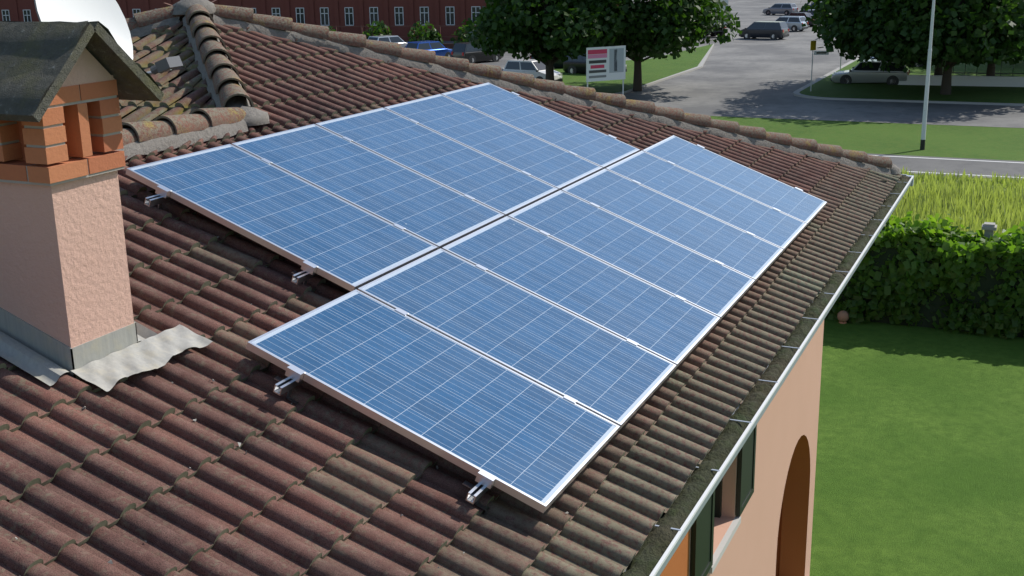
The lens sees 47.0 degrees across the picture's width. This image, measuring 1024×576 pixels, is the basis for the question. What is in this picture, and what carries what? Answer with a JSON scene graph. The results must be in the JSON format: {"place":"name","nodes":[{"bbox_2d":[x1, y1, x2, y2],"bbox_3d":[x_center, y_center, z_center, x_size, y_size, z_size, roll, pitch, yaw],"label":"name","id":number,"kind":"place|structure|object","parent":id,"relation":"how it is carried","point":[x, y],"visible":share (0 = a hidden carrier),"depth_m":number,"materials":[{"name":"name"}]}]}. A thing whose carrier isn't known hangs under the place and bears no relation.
{"place":"outdoors","nodes":[
{"label":"outdoors","id":0,"kind":"place"},
{"bbox_2d":[150,56,182,74],"bbox_3d":[-2.307,-1.484,7.854,0.182,0.118,0.160,6,17,24],"label":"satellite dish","id":1,"kind":"object","parent":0,"point":[166,64],"visible":1,"depth_m":7.80,"materials":[{"name":"grey metal"}]},
{"bbox_2d":[119,0,215,122],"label":"roof tiles","id":2,"kind":"object","parent":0,"point":[198,97],"visible":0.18,"depth_m":9.60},
{"bbox_2d":[329,18,478,44],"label":"bushes","id":3,"kind":"object","parent":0,"point":[431,35],"visible":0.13,"depth_m":105.62,"materials":[{"name":"green plant"}]},
{"bbox_2d":[121,25,809,156],"bbox_3d":[-3.910,-0.836,9.012,11.360,2.172,16.250,6,17,24],"label":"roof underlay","id":4,"kind":"object","parent":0,"point":[177,76],"visible":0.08,"depth_m":9.82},
{"bbox_2d":[588,54,606,58],"bbox_3d":[4.580,-12.415,63.110,0.004,0.198,1.211,27,32,59],"label":"sign stripe","id":5,"kind":"object","parent":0,"point":[597,56],"visible":1,"depth_m":63.12,"materials":[{"name":"paint"}]},
{"bbox_2d":[554,44,712,92],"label":"island grass","id":6,"kind":"structure","parent":0,"point":[655,69],"depth_m":80.61,"materials":[{"name":"green plant"}]},
{"bbox_2d":[701,27,723,37],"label":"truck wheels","id":7,"kind":"object","parent":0,"point":[716,33],"visible":0.08,"depth_m":114.28,"materials":[{"name":"black rubber"}]},
{"bbox_2d":[404,0,1023,127],"bbox_3d":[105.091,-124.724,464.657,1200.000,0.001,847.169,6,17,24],"label":"lot asphalt","id":8,"kind":"structure","parent":0,"point":[738,76],"depth_m":70.42,"materials":[{"name":"grey asphalt"}]},
{"bbox_2d":[0,0,501,40],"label":"factory","id":9,"kind":"structure","parent":8,"relation":"on","point":[447,32],"depth_m":117.15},
{"bbox_2d":[1,6,479,25],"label":"windows","id":10,"kind":"structure","parent":9,"relation":"attached to","point":[424,12],"depth_m":117.10,"materials":[{"name":"grey glass"}]},
{"bbox_2d":[2,7,479,24],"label":"window frames","id":11,"kind":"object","parent":9,"relation":"attached to","point":[397,15],"visible":0.37,"depth_m":116.65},
{"bbox_2d":[12,0,486,39],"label":"factory pilasters","id":12,"kind":"object","parent":9,"relation":"attached to","point":[336,11],"depth_m":117.17,"materials":[{"name":"red brick"}]},
{"bbox_2d":[368,35,406,47],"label":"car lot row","id":13,"kind":"object","parent":8,"relation":"on","point":[393,39],"depth_m":99.98,"materials":[{"name":"white metal"}]},
{"bbox_2d":[328,26,466,47],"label":"hedge","id":14,"kind":"object","parent":8,"relation":"on","point":[449,45],"visible":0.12,"depth_m":106.89,"materials":[{"name":"green plant"}]},
{"bbox_2d":[405,40,451,55],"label":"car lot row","id":15,"kind":"object","parent":8,"relation":"on","point":[434,45],"depth_m":92.53,"materials":[{"name":"blue metal"}]},
{"bbox_2d":[451,42,501,61],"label":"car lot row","id":16,"kind":"object","parent":8,"relation":"on","point":[480,55],"depth_m":90.10,"materials":[{"name":"black metal"}]},
{"bbox_2d":[469,54,499,62],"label":"car wheels","id":17,"kind":"object","parent":16,"relation":"attached to","point":[494,58],"visible":0.4,"depth_m":91.28,"materials":[{"name":"grey plastic"}]},
{"bbox_2d":[503,59,561,79],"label":"car","id":18,"kind":"object","parent":8,"relation":"on","point":[542,73],"depth_m":74.10,"materials":[{"name":"white metal"}]},
{"bbox_2d":[531,55,566,67],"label":"car","id":19,"kind":"object","parent":8,"relation":"on","point":[558,63],"depth_m":84.15,"materials":[{"name":"black metal"}]},
{"bbox_2d":[466,0,642,80],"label":"tree","id":20,"kind":"object","parent":8,"relation":"on","point":[513,27],"depth_m":64.42,"materials":[{"name":"green plant"}]},
{"bbox_2d":[568,65,575,73],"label":"car wheel","id":21,"kind":"object","parent":8,"relation":"on","point":[573,68],"visible":0.2,"depth_m":80.37,"materials":[{"name":"grey plastic"}]},
{"bbox_2d":[563,53,626,72],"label":"car","id":22,"kind":"object","parent":8,"relation":"on","point":[580,66],"depth_m":80.10,"materials":[{"name":"black metal"}]},
{"bbox_2d":[587,79,623,94],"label":"sign posts","id":23,"kind":"object","parent":8,"relation":"on","point":[622,86],"visible":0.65,"depth_m":64.35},
{"bbox_2d":[588,49,606,54],"bbox_3d":[4.576,-12.640,63.047,1.211,0.234,0.004,-9,18,-26],"label":"sign stripe","id":24,"kind":"object","parent":23,"relation":"attached to","point":[601,51],"visible":1,"depth_m":63.07,"materials":[{"name":"red paint"}]},
{"bbox_2d":[589,60,605,63],"bbox_3d":[4.596,-12.139,63.194,1.087,0.162,0.004,-9,18,-26],"label":"sign text line","id":25,"kind":"object","parent":23,"relation":"attached to","point":[596,61],"visible":1,"depth_m":63.17,"materials":[{"name":"grey paint"}]},
{"bbox_2d":[589,69,605,72],"bbox_3d":[4.605,-11.646,63.333,1.087,0.144,0.004,-9,18,-26],"label":"sign text line","id":26,"kind":"object","parent":23,"relation":"attached to","point":[595,71],"visible":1,"depth_m":63.31,"materials":[{"name":"grey paint"}]},
{"bbox_2d":[591,65,603,68],"bbox_3d":[4.590,-11.887,63.259,0.865,0.180,0.004,-9,18,-26],"label":"sign text line","id":27,"kind":"object","parent":23,"relation":"attached to","point":[596,66],"visible":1,"depth_m":63.24,"materials":[{"name":"red paint"}]},
{"bbox_2d":[589,75,605,77],"bbox_3d":[4.610,-11.377,63.409,1.087,0.126,0.004,-9,18,-26],"label":"sign text line","id":28,"kind":"object","parent":23,"relation":"attached to","point":[599,76],"visible":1,"depth_m":63.41,"materials":[{"name":"grey paint"}]},
{"bbox_2d":[586,46,625,81],"bbox_3d":[5.070,-12.091,63.490,0.040,1.800,2.471,27,32,59],"label":"billboard","id":29,"kind":"object","parent":23,"relation":"attached to","point":[616,76],"visible":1,"depth_m":63.43},
{"bbox_2d":[609,48,623,72],"bbox_3d":[5.658,-12.308,63.723,0.004,1.278,0.914,27,32,59],"label":"sign panel","id":30,"kind":"object","parent":23,"relation":"attached to","point":[620,59],"depth_m":63.72,"materials":[{"name":"grey metal"}]},
{"bbox_2d":[502,44,713,93],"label":"island kerb","id":31,"kind":"structure","parent":8,"relation":"on","point":[701,63],"depth_m":79.58,"materials":[{"name":"grey concrete"}]},
{"bbox_2d":[537,0,742,90],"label":"tree","id":32,"kind":"object","parent":8,"relation":"on","point":[660,30],"depth_m":66.13,"materials":[{"name":"green plant"}]},
{"bbox_2d":[743,32,782,39],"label":"car wheels","id":33,"kind":"object","parent":8,"relation":"on","point":[771,34],"visible":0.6,"depth_m":109.26,"materials":[{"name":"grey plastic"}]},
{"bbox_2d":[739,21,788,37],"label":"van","id":34,"kind":"object","parent":8,"relation":"on","point":[759,33],"depth_m":109.56,"materials":[{"name":"grey metal"}]},
{"bbox_2d":[763,3,797,13],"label":"car","id":35,"kind":"object","parent":8,"relation":"on","point":[781,10],"depth_m":150.45,"materials":[{"name":"silver metal"}]},
{"bbox_2d":[766,10,788,14],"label":"car wheels","id":36,"kind":"object","parent":35,"relation":"attached to","point":[785,12],"visible":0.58,"depth_m":150.76,"materials":[{"name":"grey plastic"}]},
{"bbox_2d":[775,16,807,29],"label":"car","id":37,"kind":"object","parent":8,"relation":"on","point":[797,24],"depth_m":119.77,"materials":[{"name":"silver metal"}]},
{"bbox_2d":[791,25,802,31],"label":"car wheel arches","id":38,"kind":"object","parent":37,"relation":"attached to","point":[795,28],"visible":0.35,"depth_m":119.63,"materials":[{"name":"grey plastic"}]},
{"bbox_2d":[788,12,812,24],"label":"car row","id":39,"kind":"object","parent":8,"relation":"on","point":[808,21],"depth_m":126.85,"materials":[{"name":"white metal"}]},
{"bbox_2d":[799,9,814,15],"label":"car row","id":40,"kind":"object","parent":8,"relation":"on","point":[807,11],"depth_m":132.64,"materials":[{"name":"silver metal"}]},
{"bbox_2d":[810,40,840,90],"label":"sign posts","id":41,"kind":"object","parent":8,"relation":"on","point":[812,67],"visible":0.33,"depth_m":67.61,"materials":[{"name":"grey metal"}]},
{"bbox_2d":[810,40,815,49],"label":"sign","id":42,"kind":"object","parent":41,"relation":"attached to","point":[813,45],"visible":1,"depth_m":67.09,"materials":[{"name":"orange"}]},
{"bbox_2d":[814,51,828,54],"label":"sign","id":43,"kind":"object","parent":41,"relation":"attached to","point":[826,53],"visible":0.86,"depth_m":67.21,"materials":[{"name":"metal"}]},
{"bbox_2d":[840,75,898,84],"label":"car wheels","id":44,"kind":"object","parent":8,"relation":"on","point":[892,77],"visible":0.62,"depth_m":70.51,"materials":[{"name":"grey plastic"}]},
{"bbox_2d":[831,59,908,82],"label":"silver wagon","id":45,"kind":"object","parent":8,"relation":"on","point":[878,76],"depth_m":70.77,"materials":[{"name":"silver metal"}]},
{"bbox_2d":[793,58,1023,105],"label":"island kerb","id":46,"kind":"structure","parent":8,"relation":"on","point":[796,93],"depth_m":63.96,"materials":[{"name":"grey concrete"}]},
{"bbox_2d":[898,75,1023,86],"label":"white wall","id":47,"kind":"structure","parent":8,"relation":"on","point":[1006,81],"depth_m":68.93,"materials":[{"name":"white paint"}]},
{"bbox_2d":[928,0,1021,75],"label":"tree","id":48,"kind":"object","parent":8,"relation":"on","point":[976,64],"depth_m":68.96,"materials":[{"name":"green plant"}]},
{"bbox_2d":[952,61,1023,75],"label":"iron fence","id":49,"kind":"object","parent":8,"relation":"on","point":[1000,73],"visible":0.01,"depth_m":73.95,"materials":[{"name":"metal"}]},
{"bbox_2d":[700,0,727,24],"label":"truck trailer","id":50,"kind":"object","parent":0,"point":[726,1],"depth_m":112.53,"materials":[{"name":"white metal"}]},
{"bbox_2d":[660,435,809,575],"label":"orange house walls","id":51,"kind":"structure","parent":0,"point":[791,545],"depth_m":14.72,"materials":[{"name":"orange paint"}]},
{"bbox_2d":[689,320,823,575],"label":"house walls","id":52,"kind":"structure","parent":0,"point":[788,419],"depth_m":12.25,"materials":[{"name":"beige paint"}]},
{"bbox_2d":[0,3,902,575],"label":"roof tiles","id":53,"kind":"object","parent":52,"relation":"on","point":[140,475],"visible":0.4,"depth_m":5.42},
{"bbox_2d":[0,170,133,347],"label":"chimney shaft","id":54,"kind":"object","parent":53,"relation":"on","point":[64,275],"visible":0.5,"depth_m":5.19,"materials":[{"name":"pink paint"}]},
{"bbox_2d":[0,79,125,185],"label":"brick chimney top","id":55,"kind":"object","parent":54,"relation":"on","point":[74,133],"visible":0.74,"depth_m":5.06,"materials":[{"name":"orange brick"}]},
{"bbox_2d":[0,21,163,121],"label":"chimney cap slabs","id":56,"kind":"structure","parent":55,"relation":"on","point":[38,60],"depth_m":4.90,"materials":[{"name":"grey concrete"}]},
{"bbox_2d":[61,48,114,86],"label":"gable","id":57,"kind":"structure","parent":55,"relation":"on","point":[88,67],"depth_m":5.08,"materials":[{"name":"beige paint"}]},
{"bbox_2d":[0,307,212,391],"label":"chimney flashing","id":58,"kind":"object","parent":53,"relation":"on","point":[106,362],"visible":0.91,"depth_m":5.29,"materials":[{"name":"silver metal"}]},
{"bbox_2d":[147,195,489,515],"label":"mounting brackets","id":59,"kind":"object","parent":53,"relation":"on","point":[465,483],"visible":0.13,"depth_m":5.59,"materials":[{"name":"silver metal"}]},
{"bbox_2d":[144,194,488,503],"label":"mounting rails","id":60,"kind":"object","parent":59,"relation":"on","point":[476,492],"visible":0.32,"depth_m":5.55,"materials":[{"name":"silver metal"}]},
{"bbox_2d":[15,100,663,567],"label":"roof crumbs","id":61,"kind":"object","parent":53,"relation":"on","point":[245,452],"visible":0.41,"depth_m":5.15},
{"bbox_2d":[117,0,900,174],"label":"roof mortar","id":62,"kind":"object","parent":52,"relation":"on","point":[254,116],"visible":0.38,"depth_m":11.13,"materials":[{"name":"grey concrete"}]},
{"bbox_2d":[34,0,132,59],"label":"satellite dish","id":63,"kind":"object","parent":62,"relation":"on","point":[108,14],"visible":0.32,"depth_m":8.09,"materials":[{"name":"white metal"}]},
{"bbox_2d":[126,83,826,512],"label":"pv frames","id":64,"kind":"structure","parent":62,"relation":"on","point":[482,475],"depth_m":6.97,"materials":[{"name":"silver metal"}]},
{"bbox_2d":[131,83,824,503],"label":"solar panels","id":65,"kind":"object","parent":64,"relation":"in","point":[515,431],"visible":1,"depth_m":7.49,"materials":[{"name":"blue glass"}]},
{"bbox_2d":[120,4,891,167],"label":"roof ridge caps","id":66,"kind":"object","parent":62,"relation":"on","point":[191,121],"visible":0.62,"depth_m":11.17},
{"bbox_2d":[691,425,756,575],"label":"window shutters","id":67,"kind":"object","parent":52,"relation":"attached to","point":[702,544],"visible":0.27,"depth_m":9.79,"materials":[{"name":"green wood"}]},
{"bbox_2d":[708,516,740,573],"bbox_3d":[1.763,2.221,10.321,0.250,0.059,1.000,6,17,24],"label":"window sill","id":68,"kind":"structure","parent":52,"relation":"attached to","point":[726,539],"depth_m":10.26,"materials":[{"name":"white stone"}]},
{"bbox_2d":[622,175,913,575],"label":"gutter brackets","id":69,"kind":"object","parent":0,"point":[670,555],"visible":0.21,"depth_m":7.18,"materials":[{"name":"metal"}]},
{"bbox_2d":[621,175,910,575],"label":"gutter moss","id":70,"kind":"object","parent":69,"relation":"in","point":[651,551],"visible":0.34,"depth_m":6.91,"materials":[{"name":"green plant"}]},
{"bbox_2d":[649,174,913,575],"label":"gutter edge","id":71,"kind":"object","parent":69,"relation":"attached to","point":[700,502],"visible":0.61,"depth_m":6.89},
{"bbox_2d":[710,116,1023,178],"bbox_3d":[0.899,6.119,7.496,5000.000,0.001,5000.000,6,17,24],"label":"ground","id":72,"kind":"structure","parent":0,"point":[982,142],"depth_m":51.62,"materials":[{"name":"green plant"}]},
{"bbox_2d":[920,140,924,149],"bbox_3d":[16.804,-5.868,48.206,0.189,0.420,0.189,6,17,24],"label":"pole base","id":73,"kind":"object","parent":72,"relation":"on","point":[922,144],"visible":1,"depth_m":48.14,"materials":[{"name":"black paint"}]},
{"bbox_2d":[921,0,934,139],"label":"street lamp pole","id":74,"kind":"object","parent":73,"relation":"on","point":[924,118],"visible":1,"depth_m":47.42,"materials":[{"name":"metal"}]},
{"bbox_2d":[826,211,1023,338],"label":"hedge","id":75,"kind":"object","parent":72,"relation":"on","point":[945,239],"depth_m":25.17,"materials":[{"name":"green plant"}]},
{"bbox_2d":[799,56,1023,103],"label":"island grass","id":76,"kind":"structure","parent":0,"point":[826,87],"depth_m":67.56,"materials":[{"name":"green plant"}]},
{"bbox_2d":[800,0,1023,94],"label":"tree","id":77,"kind":"object","parent":76,"relation":"on","point":[886,31],"depth_m":60.64,"materials":[{"name":"green plant"}]},
{"bbox_2d":[834,0,989,74],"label":"tree","id":78,"kind":"object","parent":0,"point":[938,71],"depth_m":71.40,"materials":[{"name":"green plant"}]},
{"bbox_2d":[810,317,1023,575],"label":"lawn","id":79,"kind":"structure","parent":0,"point":[919,471],"depth_m":19.20,"materials":[{"name":"green plant"}]},
{"bbox_2d":[837,310,848,321],"bbox_3d":[7.314,0.625,26.013,0.260,0.260,0.260,6,17,24],"label":"ball","id":80,"kind":"object","parent":79,"relation":"on","point":[843,316],"visible":1,"depth_m":25.93,"materials":[{"name":"brown ceramic"}]},
{"bbox_2d":[867,153,1023,179],"bbox_3d":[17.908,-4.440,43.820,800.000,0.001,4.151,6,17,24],"label":"road","id":81,"kind":"structure","parent":0,"point":[947,165],"depth_m":44.49,"materials":[{"name":"grey asphalt"}]},
{"bbox_2d":[874,155,1020,162],"bbox_3d":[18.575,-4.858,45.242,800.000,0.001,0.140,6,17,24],"label":"road line","id":82,"kind":"object","parent":81,"relation":"on","point":[949,159],"visible":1,"depth_m":45.84,"materials":[{"name":"white paint"}]},
{"bbox_2d":[909,171,1023,177],"bbox_3d":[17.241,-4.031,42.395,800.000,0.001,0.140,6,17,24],"label":"road line","id":83,"kind":"object","parent":81,"relation":"on","point":[968,174],"visible":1,"depth_m":42.64,"materials":[{"name":"white paint"}]},
{"bbox_2d":[892,176,1023,235],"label":"tall grass","id":84,"kind":"structure","parent":0,"point":[975,210],"depth_m":35.42,"materials":[{"name":"green plant"}]},
{"bbox_2d":[913,174,1019,191],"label":"tall grass","id":85,"kind":"structure","parent":0,"point":[973,182],"depth_m":41.43,"materials":[{"name":"green plant"}]},
{"bbox_2d":[900,166,1023,195],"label":"tall grass blades","id":86,"kind":"object","parent":85,"relation":"on","point":[1016,182],"depth_m":40.82,"materials":[{"name":"green plant"}]},
{"bbox_2d":[981,222,1001,239],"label":"garden fence posts","id":87,"kind":"object","parent":85,"relation":"on","point":[988,228],"visible":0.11,"depth_m":25.51,"materials":[{"name":"grey concrete"}]}
]}

